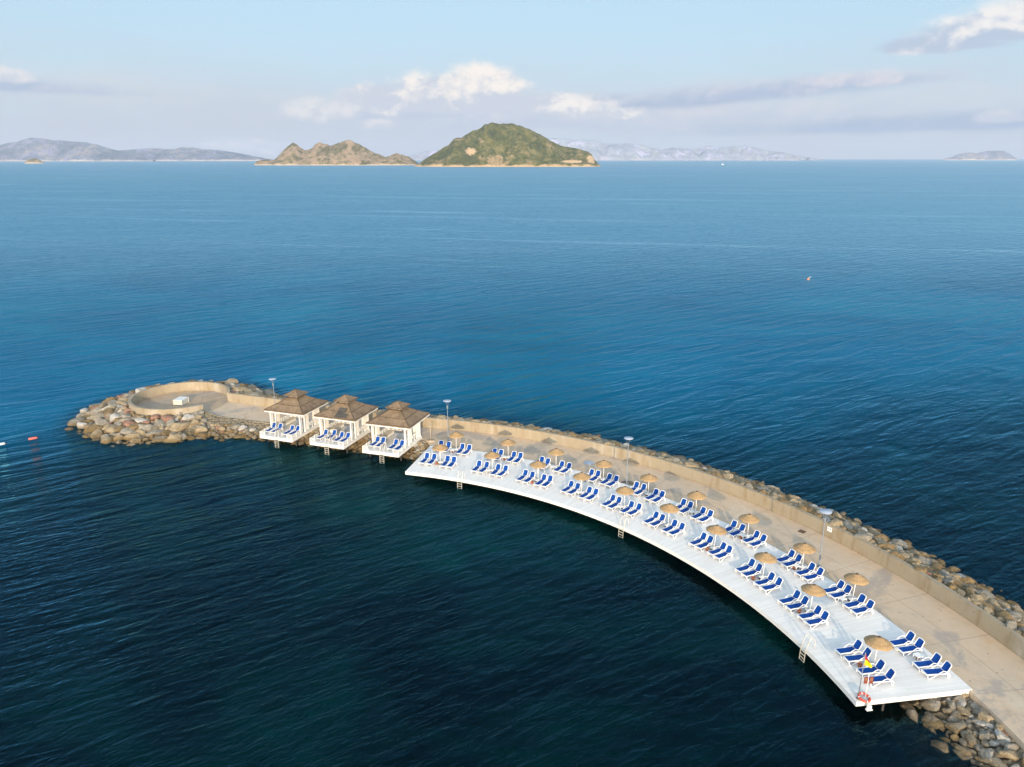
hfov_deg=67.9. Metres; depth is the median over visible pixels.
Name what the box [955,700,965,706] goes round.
boulder
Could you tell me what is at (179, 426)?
boulder
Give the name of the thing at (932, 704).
boulder
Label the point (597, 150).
coast
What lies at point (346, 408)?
gazebo
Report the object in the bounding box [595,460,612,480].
straw parasol
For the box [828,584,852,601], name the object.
sun lounger
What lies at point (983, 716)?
boulder
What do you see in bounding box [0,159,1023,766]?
sea
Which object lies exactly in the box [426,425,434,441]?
shower post
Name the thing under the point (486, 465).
sun lounger
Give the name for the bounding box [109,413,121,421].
boulder
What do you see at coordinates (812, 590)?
straw parasol
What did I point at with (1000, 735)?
boulder
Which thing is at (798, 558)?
sun lounger
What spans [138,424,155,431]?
boulder
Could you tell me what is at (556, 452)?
straw parasol
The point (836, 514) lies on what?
boulder
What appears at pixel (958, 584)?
boulder
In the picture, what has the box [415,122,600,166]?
island
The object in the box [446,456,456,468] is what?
sun lounger
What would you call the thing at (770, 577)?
sun lounger
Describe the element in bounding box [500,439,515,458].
straw parasol
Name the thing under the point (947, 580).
boulder
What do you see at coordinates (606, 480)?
sun lounger
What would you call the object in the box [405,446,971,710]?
deck
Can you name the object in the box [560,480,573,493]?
sun lounger
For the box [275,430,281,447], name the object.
swim ladder
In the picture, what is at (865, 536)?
boulder
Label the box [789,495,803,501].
boulder
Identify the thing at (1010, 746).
boulder
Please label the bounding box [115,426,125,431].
boulder
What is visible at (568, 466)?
sun lounger
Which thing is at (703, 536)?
sun lounger
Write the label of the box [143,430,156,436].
boulder
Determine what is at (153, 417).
boulder
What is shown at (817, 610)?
sun lounger
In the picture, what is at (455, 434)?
straw parasol
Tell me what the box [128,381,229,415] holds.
lookout wall
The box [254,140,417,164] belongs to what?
rocky island
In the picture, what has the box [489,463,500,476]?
sun lounger
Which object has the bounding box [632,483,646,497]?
sun lounger
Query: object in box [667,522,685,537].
sun lounger
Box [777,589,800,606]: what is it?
sun lounger
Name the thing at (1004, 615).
boulder
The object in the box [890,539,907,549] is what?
boulder
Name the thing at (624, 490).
straw parasol
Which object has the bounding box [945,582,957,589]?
boulder
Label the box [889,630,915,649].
sun lounger
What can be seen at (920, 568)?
boulder
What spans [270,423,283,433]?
sun lounger
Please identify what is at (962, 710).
boulder
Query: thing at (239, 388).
boulder
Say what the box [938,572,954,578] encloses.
boulder
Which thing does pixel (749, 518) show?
straw parasol
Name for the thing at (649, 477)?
straw parasol
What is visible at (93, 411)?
boulder
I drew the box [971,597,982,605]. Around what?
boulder
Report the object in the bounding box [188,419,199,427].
boulder
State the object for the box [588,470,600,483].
sun lounger
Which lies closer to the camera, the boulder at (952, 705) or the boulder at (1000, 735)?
the boulder at (1000, 735)
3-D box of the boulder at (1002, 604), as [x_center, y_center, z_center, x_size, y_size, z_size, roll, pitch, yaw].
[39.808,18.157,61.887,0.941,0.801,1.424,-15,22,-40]
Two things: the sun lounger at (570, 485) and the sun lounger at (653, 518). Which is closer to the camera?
the sun lounger at (653, 518)
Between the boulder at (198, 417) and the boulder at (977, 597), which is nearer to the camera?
the boulder at (977, 597)
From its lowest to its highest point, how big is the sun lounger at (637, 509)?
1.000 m
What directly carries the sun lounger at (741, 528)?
on the deck
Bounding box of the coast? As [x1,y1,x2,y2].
[409,138,823,160]
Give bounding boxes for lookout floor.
[136,391,227,411]
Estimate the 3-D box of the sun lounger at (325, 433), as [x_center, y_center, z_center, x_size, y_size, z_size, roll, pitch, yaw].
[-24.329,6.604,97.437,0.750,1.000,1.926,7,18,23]
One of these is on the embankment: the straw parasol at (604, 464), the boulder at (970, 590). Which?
the boulder at (970, 590)
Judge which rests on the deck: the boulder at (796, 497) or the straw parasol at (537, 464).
the straw parasol at (537, 464)
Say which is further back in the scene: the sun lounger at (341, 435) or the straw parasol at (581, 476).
the sun lounger at (341, 435)
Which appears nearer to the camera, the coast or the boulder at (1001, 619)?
the boulder at (1001, 619)
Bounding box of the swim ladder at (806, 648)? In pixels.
[799,634,814,662]
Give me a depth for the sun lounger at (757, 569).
66.02 m
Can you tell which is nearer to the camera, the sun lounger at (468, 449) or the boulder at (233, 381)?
the sun lounger at (468, 449)
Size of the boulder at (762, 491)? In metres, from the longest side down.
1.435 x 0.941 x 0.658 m
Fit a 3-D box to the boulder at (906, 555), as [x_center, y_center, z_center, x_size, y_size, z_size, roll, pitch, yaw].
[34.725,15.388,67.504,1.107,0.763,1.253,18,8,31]
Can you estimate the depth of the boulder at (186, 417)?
105.37 m
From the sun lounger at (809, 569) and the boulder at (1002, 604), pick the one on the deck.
the sun lounger at (809, 569)
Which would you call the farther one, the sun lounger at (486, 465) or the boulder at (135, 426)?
the boulder at (135, 426)
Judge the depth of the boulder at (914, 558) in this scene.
67.16 m
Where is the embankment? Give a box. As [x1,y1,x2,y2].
[66,391,1023,766]
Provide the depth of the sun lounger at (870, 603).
60.61 m
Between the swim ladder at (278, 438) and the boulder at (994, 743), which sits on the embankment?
the boulder at (994, 743)
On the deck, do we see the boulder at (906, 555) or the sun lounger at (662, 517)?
the sun lounger at (662, 517)
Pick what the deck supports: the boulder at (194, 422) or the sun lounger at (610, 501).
the sun lounger at (610, 501)
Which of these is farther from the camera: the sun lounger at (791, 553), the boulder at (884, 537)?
the boulder at (884, 537)
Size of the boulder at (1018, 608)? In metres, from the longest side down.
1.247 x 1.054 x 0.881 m
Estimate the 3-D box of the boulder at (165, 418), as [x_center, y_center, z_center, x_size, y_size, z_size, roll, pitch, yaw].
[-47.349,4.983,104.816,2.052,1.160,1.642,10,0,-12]
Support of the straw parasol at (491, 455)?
on the deck
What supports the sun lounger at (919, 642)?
on the deck
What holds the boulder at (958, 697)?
on the embankment
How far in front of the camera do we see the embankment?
97.94 m
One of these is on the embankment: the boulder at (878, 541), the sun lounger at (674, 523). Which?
the boulder at (878, 541)
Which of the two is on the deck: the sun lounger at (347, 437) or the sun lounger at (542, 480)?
the sun lounger at (542, 480)
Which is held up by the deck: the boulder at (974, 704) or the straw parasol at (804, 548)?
the straw parasol at (804, 548)
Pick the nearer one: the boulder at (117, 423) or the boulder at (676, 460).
the boulder at (676, 460)
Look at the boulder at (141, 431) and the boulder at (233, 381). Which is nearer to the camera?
the boulder at (141, 431)
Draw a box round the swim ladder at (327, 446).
[325,437,331,454]
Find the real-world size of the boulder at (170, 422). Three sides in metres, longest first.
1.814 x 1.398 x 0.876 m
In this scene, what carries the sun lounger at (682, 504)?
on the deck
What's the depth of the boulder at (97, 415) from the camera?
107.01 m
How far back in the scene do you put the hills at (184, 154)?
8033.18 m
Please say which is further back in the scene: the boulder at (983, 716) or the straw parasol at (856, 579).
the straw parasol at (856, 579)
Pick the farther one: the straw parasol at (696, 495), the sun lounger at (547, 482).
the sun lounger at (547, 482)
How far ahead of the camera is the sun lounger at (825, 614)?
59.11 m
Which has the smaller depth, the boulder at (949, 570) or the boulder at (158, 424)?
the boulder at (949, 570)
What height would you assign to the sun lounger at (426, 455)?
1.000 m
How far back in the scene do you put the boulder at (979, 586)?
65.38 m
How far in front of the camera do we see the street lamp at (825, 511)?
66.53 m
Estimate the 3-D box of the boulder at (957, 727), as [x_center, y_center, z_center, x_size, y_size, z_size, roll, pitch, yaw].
[29.255,22.705,50.082,1.397,1.082,1.031,-7,18,-23]
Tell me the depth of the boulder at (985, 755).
47.26 m
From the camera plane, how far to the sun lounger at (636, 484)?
82.89 m
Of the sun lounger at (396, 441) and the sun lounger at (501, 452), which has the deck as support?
the sun lounger at (501, 452)
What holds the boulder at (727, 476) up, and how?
on the embankment
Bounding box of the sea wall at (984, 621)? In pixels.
[227,392,1023,659]
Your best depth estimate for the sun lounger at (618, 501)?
79.04 m
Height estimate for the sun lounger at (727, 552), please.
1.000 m
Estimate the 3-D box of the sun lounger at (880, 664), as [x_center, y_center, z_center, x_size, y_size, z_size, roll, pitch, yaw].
[25.211,19.991,53.425,1.926,1.000,0.750,-3,17,-11]
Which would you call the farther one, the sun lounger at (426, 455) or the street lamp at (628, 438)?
the sun lounger at (426, 455)
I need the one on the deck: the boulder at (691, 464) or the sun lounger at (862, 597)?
the sun lounger at (862, 597)
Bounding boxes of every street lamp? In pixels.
[269,378,275,403]
[443,399,450,440]
[624,436,632,483]
[817,509,831,566]
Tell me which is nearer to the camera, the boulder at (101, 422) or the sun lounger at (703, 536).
the sun lounger at (703, 536)
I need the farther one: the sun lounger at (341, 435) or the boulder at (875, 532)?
the sun lounger at (341, 435)
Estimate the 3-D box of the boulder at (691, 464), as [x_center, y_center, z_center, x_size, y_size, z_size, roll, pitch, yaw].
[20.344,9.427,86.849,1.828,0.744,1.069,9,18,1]
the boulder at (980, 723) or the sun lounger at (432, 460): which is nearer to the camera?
the boulder at (980, 723)
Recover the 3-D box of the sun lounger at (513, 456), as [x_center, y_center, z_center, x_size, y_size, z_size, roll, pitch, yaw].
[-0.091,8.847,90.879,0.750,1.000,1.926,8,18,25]
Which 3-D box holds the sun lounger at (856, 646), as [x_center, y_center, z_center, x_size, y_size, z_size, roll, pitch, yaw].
[24.619,19.343,55.603,1.926,1.000,0.750,-4,17,-13]
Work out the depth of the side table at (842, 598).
62.01 m
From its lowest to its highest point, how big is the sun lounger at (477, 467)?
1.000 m
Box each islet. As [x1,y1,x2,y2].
[25,158,43,162]
[942,151,1016,159]
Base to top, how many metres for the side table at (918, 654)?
0.410 m
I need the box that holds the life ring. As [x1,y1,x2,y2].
[857,692,870,702]
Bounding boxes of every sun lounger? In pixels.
[264,422,275,433]
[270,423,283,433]
[282,425,294,435]
[288,425,299,436]
[316,429,328,440]
[325,429,336,440]
[332,431,344,442]
[338,432,349,441]
[368,436,379,447]
[374,437,385,448]
[387,439,398,450]
[394,440,404,451]
[419,452,429,464]
[426,453,437,465]
[439,455,450,468]
[441,441,451,453]
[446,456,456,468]
[455,443,464,455]
[461,444,471,456]
[471,460,482,472]
[477,461,489,474]
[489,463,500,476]
[493,449,503,461]
[496,465,508,477]
[505,451,516,463]
[512,452,523,464]
[515,469,528,481]
[522,471,535,484]
[532,456,544,468]
[534,474,546,487]
[538,458,550,469]
[540,475,553,487]
[552,460,564,473]
[559,462,571,475]
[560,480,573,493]
[566,482,580,496]
[578,486,592,500]
[584,488,598,502]
[586,468,594,481]
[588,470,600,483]
[599,473,612,486]
[600,494,615,508]
[605,475,618,488]
[607,496,621,510]
[619,500,634,515]
[626,503,641,517]
[630,481,639,491]
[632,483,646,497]
[642,511,659,525]
[644,488,658,502]
[649,513,665,528]
[650,490,665,504]
[661,519,677,534]
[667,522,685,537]
[676,498,686,512]
[678,501,693,515]
[688,532,706,547]
[690,506,706,521]
[695,535,713,551]
[697,509,713,524]
[707,541,726,557]
[713,545,732,561]
[725,520,737,535]
[728,523,745,538]
[734,558,755,573]
[741,530,760,545]
[741,563,762,579]
[748,534,766,549]
[753,571,775,588]
[760,576,782,593]
[777,549,795,564]
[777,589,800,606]
[781,553,802,569]
[785,595,808,612]
[794,562,815,578]
[797,604,822,622]
[802,566,823,582]
[804,610,829,628]
[823,579,844,596]
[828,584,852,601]
[834,639,862,657]
[842,593,866,610]
[843,646,871,665]
[850,599,874,616]
[856,658,885,677]
[864,667,895,686]
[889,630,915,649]
[896,637,924,656]
[912,652,941,671]
[921,660,951,679]
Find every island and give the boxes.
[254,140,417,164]
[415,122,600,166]
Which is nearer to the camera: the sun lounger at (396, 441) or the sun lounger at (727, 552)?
the sun lounger at (727, 552)
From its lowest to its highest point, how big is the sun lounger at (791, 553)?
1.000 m
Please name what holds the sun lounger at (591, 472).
on the deck
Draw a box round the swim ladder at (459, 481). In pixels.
[457,471,464,488]
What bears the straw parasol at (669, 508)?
on the deck
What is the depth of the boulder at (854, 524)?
75.36 m
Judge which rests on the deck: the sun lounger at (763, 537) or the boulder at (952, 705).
the sun lounger at (763, 537)
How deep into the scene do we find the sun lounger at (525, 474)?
85.87 m
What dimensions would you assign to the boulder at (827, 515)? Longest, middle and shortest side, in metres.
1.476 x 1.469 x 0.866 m
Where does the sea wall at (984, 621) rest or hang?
on the promenade
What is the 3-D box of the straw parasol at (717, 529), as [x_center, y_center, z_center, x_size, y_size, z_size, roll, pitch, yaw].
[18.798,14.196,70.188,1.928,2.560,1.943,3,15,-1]
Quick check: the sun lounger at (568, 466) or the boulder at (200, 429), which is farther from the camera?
the boulder at (200, 429)
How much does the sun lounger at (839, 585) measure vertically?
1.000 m
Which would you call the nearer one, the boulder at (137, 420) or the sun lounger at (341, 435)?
the sun lounger at (341, 435)
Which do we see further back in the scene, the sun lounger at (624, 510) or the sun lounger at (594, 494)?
the sun lounger at (594, 494)
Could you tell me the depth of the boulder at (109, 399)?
114.17 m
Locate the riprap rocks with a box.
[64,381,1023,766]
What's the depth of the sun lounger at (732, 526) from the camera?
73.97 m
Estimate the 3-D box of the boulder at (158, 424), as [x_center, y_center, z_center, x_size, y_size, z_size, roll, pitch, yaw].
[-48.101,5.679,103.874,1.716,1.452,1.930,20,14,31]
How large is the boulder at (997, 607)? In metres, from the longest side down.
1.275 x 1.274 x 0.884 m
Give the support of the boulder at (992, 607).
on the embankment
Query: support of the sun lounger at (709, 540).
on the deck
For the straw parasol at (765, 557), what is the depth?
64.80 m
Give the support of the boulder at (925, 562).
on the embankment
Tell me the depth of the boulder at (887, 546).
68.49 m
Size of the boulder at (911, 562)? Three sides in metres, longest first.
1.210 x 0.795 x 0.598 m
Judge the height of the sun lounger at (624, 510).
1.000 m
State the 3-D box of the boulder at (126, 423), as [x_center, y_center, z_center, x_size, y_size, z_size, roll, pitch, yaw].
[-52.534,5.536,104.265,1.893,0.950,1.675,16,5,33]
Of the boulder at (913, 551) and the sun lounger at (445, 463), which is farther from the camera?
the sun lounger at (445, 463)
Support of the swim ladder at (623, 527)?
attached to the deck
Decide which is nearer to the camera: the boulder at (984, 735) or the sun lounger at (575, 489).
the boulder at (984, 735)
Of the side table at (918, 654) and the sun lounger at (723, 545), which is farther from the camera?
the sun lounger at (723, 545)
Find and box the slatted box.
[173,396,188,405]
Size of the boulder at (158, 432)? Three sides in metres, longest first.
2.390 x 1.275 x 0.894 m
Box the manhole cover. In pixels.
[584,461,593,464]
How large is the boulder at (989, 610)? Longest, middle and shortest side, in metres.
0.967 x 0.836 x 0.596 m
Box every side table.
[838,596,846,603]
[912,652,923,660]
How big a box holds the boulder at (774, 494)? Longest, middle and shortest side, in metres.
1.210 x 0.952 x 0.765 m
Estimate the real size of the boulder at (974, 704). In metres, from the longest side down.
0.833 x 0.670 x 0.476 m
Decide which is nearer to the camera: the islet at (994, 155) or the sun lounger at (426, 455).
the sun lounger at (426, 455)
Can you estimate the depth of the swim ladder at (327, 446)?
95.77 m
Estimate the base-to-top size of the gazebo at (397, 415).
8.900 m
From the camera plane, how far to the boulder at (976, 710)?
50.60 m
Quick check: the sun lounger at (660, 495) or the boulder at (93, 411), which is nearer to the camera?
the sun lounger at (660, 495)
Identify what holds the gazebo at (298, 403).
on the embankment
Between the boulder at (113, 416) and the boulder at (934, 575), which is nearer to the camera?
the boulder at (934, 575)
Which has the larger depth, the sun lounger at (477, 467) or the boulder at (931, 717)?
the sun lounger at (477, 467)
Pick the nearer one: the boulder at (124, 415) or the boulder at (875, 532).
the boulder at (875, 532)
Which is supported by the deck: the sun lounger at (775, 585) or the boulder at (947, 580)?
the sun lounger at (775, 585)
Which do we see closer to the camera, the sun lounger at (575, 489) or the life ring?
the life ring
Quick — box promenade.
[209,402,1023,750]
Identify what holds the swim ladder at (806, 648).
attached to the deck
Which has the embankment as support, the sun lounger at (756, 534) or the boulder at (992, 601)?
the boulder at (992, 601)
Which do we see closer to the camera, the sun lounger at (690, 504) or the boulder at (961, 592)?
the boulder at (961, 592)
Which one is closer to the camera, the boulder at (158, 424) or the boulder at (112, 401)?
the boulder at (158, 424)
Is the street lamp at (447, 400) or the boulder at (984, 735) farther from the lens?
the street lamp at (447, 400)
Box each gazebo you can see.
[260,389,328,446]
[310,394,377,452]
[362,401,429,460]
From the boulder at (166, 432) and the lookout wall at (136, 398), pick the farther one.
the lookout wall at (136, 398)
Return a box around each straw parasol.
[432,444,447,464]
[448,431,463,451]
[484,451,499,471]
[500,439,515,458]
[530,460,545,481]
[548,448,564,468]
[573,472,590,494]
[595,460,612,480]
[615,486,633,508]
[640,473,657,495]
[659,503,678,526]
[687,491,705,514]
[706,524,726,549]
[739,513,759,537]
[754,552,776,579]
[793,542,815,569]
[801,584,825,611]
[844,573,868,601]
[864,635,892,668]
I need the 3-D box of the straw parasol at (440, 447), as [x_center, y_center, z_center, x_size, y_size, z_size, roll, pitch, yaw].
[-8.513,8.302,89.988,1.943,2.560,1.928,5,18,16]
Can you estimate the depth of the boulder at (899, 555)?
66.90 m
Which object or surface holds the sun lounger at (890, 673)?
on the deck
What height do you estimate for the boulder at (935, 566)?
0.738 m
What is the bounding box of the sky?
[0,0,1023,158]
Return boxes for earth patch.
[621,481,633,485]
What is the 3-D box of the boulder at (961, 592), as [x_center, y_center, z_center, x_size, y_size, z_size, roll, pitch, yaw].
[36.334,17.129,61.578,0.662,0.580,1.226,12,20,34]
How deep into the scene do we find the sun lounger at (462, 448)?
93.80 m
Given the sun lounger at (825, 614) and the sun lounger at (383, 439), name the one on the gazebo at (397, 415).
the sun lounger at (383, 439)
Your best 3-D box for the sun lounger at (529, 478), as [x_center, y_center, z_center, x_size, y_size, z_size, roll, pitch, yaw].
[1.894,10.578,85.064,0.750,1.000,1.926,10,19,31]
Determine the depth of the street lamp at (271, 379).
105.98 m
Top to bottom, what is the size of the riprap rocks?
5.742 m
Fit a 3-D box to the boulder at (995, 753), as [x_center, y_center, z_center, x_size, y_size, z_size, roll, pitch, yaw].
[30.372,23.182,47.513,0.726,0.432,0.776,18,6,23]
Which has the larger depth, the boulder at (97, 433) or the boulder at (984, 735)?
the boulder at (97, 433)
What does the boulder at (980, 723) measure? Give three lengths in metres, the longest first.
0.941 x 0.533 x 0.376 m
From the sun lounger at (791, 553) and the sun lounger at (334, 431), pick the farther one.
the sun lounger at (334, 431)
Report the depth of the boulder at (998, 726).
49.09 m
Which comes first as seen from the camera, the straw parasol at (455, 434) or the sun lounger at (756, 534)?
the sun lounger at (756, 534)
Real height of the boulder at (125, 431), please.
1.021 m
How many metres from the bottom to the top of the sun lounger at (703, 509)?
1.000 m
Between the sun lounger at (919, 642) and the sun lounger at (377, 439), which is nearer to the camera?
the sun lounger at (919, 642)
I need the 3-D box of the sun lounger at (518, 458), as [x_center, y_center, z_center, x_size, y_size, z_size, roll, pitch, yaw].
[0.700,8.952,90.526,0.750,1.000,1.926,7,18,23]
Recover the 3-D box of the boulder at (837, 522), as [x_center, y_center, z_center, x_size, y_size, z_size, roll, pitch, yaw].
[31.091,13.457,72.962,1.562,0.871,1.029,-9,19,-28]
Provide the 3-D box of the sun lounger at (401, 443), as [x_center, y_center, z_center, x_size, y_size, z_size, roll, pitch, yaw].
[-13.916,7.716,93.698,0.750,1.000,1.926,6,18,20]
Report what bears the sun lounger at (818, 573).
on the deck
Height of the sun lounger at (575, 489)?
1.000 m
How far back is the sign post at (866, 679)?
50.78 m
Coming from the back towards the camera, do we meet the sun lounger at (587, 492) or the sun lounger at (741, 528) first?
the sun lounger at (587, 492)
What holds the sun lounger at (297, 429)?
on the gazebo at (298, 403)
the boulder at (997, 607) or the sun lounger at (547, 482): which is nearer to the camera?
the boulder at (997, 607)
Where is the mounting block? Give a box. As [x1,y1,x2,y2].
[865,705,872,710]
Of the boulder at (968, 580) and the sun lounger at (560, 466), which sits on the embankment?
the boulder at (968, 580)
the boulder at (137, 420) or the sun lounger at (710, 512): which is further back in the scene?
the boulder at (137, 420)
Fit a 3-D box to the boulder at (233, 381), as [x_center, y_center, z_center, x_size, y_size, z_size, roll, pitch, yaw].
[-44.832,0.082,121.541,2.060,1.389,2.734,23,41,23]
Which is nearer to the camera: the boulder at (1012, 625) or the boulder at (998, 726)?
the boulder at (998, 726)
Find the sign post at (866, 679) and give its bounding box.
[863,673,873,698]
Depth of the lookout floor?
114.13 m
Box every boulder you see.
[84,407,101,414]
[88,413,104,420]
[90,429,104,438]
[94,419,108,425]
[101,408,114,415]
[105,397,116,403]
[105,424,118,432]
[108,400,117,404]
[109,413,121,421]
[114,420,121,425]
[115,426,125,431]
[118,418,131,422]
[120,428,135,435]
[121,413,131,417]
[123,420,135,426]
[127,422,142,429]
[134,418,147,422]
[135,387,145,392]
[135,429,145,434]
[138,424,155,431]
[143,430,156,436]
[150,414,160,420]
[154,420,165,428]
[155,429,164,435]
[161,415,174,421]
[161,433,181,445]
[162,430,171,435]
[166,419,174,425]
[168,421,190,431]
[181,414,194,420]
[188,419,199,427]
[191,415,201,420]
[194,426,207,433]
[224,378,238,384]
[232,386,251,391]
[670,458,679,462]
[683,462,697,467]
[723,473,732,479]
[758,489,767,493]
[769,492,778,498]
[788,497,799,503]
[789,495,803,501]
[804,505,812,511]
[816,509,831,519]
[829,519,842,527]
[833,512,841,517]
[843,521,852,528]
[849,521,857,527]
[854,532,871,541]
[868,530,880,534]
[873,537,885,544]
[875,534,887,541]
[877,543,894,550]
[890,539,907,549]
[890,551,906,560]
[898,552,909,558]
[908,560,919,564]
[909,549,918,553]
[910,556,920,563]
[914,565,927,572]
[918,557,930,565]
[918,697,940,711]
[926,712,938,721]
[929,564,938,570]
[931,562,941,569]
[932,573,941,577]
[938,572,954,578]
[942,567,953,572]
[943,578,953,582]
[944,721,966,734]
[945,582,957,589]
[948,701,956,710]
[949,572,960,578]
[951,579,963,588]
[953,695,963,700]
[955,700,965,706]
[956,705,971,715]
[957,588,964,596]
[959,577,974,584]
[962,586,974,594]
[964,586,979,594]
[968,594,982,600]
[970,701,979,709]
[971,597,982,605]
[973,706,988,714]
[974,583,985,589]
[974,720,985,727]
[977,590,994,598]
[977,710,994,722]
[977,748,993,764]
[978,730,989,740]
[979,600,995,610]
[983,606,994,614]
[986,599,999,605]
[989,740,999,746]
[993,605,1005,611]
[993,751,1003,757]
[994,610,1010,619]
[994,722,1003,730]
[994,729,1010,742]
[996,617,1005,622]
[997,600,1010,608]
[998,750,1021,761]
[1004,621,1016,629]
[1004,743,1018,750]
[1008,610,1021,621]
[1010,604,1022,611]
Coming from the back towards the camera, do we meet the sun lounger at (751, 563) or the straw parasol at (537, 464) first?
the straw parasol at (537, 464)
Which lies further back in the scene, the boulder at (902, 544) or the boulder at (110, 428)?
the boulder at (110, 428)
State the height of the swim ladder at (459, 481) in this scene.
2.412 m
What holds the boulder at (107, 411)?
on the embankment
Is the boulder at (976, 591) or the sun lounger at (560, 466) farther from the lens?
the sun lounger at (560, 466)
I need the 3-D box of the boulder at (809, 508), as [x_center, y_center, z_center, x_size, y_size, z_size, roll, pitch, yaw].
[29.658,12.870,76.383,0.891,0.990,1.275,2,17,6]
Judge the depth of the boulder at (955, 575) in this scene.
66.02 m
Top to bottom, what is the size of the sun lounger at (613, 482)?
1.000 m
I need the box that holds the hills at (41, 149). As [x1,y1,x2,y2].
[0,138,154,160]
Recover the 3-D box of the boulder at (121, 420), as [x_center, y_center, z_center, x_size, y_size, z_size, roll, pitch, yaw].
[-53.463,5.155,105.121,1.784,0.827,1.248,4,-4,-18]
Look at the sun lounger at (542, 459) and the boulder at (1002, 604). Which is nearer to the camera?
the boulder at (1002, 604)
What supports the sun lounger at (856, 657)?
on the deck
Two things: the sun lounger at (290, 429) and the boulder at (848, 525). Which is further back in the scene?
the sun lounger at (290, 429)
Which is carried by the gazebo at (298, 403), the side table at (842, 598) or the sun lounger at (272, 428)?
the sun lounger at (272, 428)
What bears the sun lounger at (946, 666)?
on the deck
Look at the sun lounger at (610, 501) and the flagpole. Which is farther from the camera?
the sun lounger at (610, 501)
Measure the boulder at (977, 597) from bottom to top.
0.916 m
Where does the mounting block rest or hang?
attached to the deck
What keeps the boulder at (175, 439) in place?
on the embankment
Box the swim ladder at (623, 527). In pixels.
[618,516,628,537]
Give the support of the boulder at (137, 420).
on the embankment
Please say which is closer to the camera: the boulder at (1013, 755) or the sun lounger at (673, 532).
the boulder at (1013, 755)
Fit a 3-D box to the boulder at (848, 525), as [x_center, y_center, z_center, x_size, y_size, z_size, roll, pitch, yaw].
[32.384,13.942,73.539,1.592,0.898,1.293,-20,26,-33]
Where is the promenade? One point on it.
(987, 668)
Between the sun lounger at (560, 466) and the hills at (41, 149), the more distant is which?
the hills at (41, 149)
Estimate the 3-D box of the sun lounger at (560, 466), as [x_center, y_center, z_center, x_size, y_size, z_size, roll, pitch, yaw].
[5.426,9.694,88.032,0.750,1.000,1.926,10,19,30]
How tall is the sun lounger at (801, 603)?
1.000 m
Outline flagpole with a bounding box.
[856,652,871,699]
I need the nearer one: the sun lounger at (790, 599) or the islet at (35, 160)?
the sun lounger at (790, 599)
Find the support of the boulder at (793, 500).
on the embankment
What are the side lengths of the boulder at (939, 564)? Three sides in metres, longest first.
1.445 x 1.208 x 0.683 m
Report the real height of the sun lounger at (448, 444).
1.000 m
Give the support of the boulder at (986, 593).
on the embankment
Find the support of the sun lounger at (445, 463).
on the deck
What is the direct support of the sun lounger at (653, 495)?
on the deck
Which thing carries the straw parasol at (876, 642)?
on the deck
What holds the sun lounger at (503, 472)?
on the deck
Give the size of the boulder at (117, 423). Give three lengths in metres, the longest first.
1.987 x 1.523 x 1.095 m
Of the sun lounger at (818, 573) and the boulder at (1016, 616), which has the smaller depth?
the boulder at (1016, 616)
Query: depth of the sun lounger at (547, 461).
89.33 m
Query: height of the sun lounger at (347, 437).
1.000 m
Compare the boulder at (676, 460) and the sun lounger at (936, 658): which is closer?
the sun lounger at (936, 658)
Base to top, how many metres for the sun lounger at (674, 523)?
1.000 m
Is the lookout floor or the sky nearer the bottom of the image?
the lookout floor
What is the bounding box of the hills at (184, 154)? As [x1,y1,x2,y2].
[119,147,271,160]
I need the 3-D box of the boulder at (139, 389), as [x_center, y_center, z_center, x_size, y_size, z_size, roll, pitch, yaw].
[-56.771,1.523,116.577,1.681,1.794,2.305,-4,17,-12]

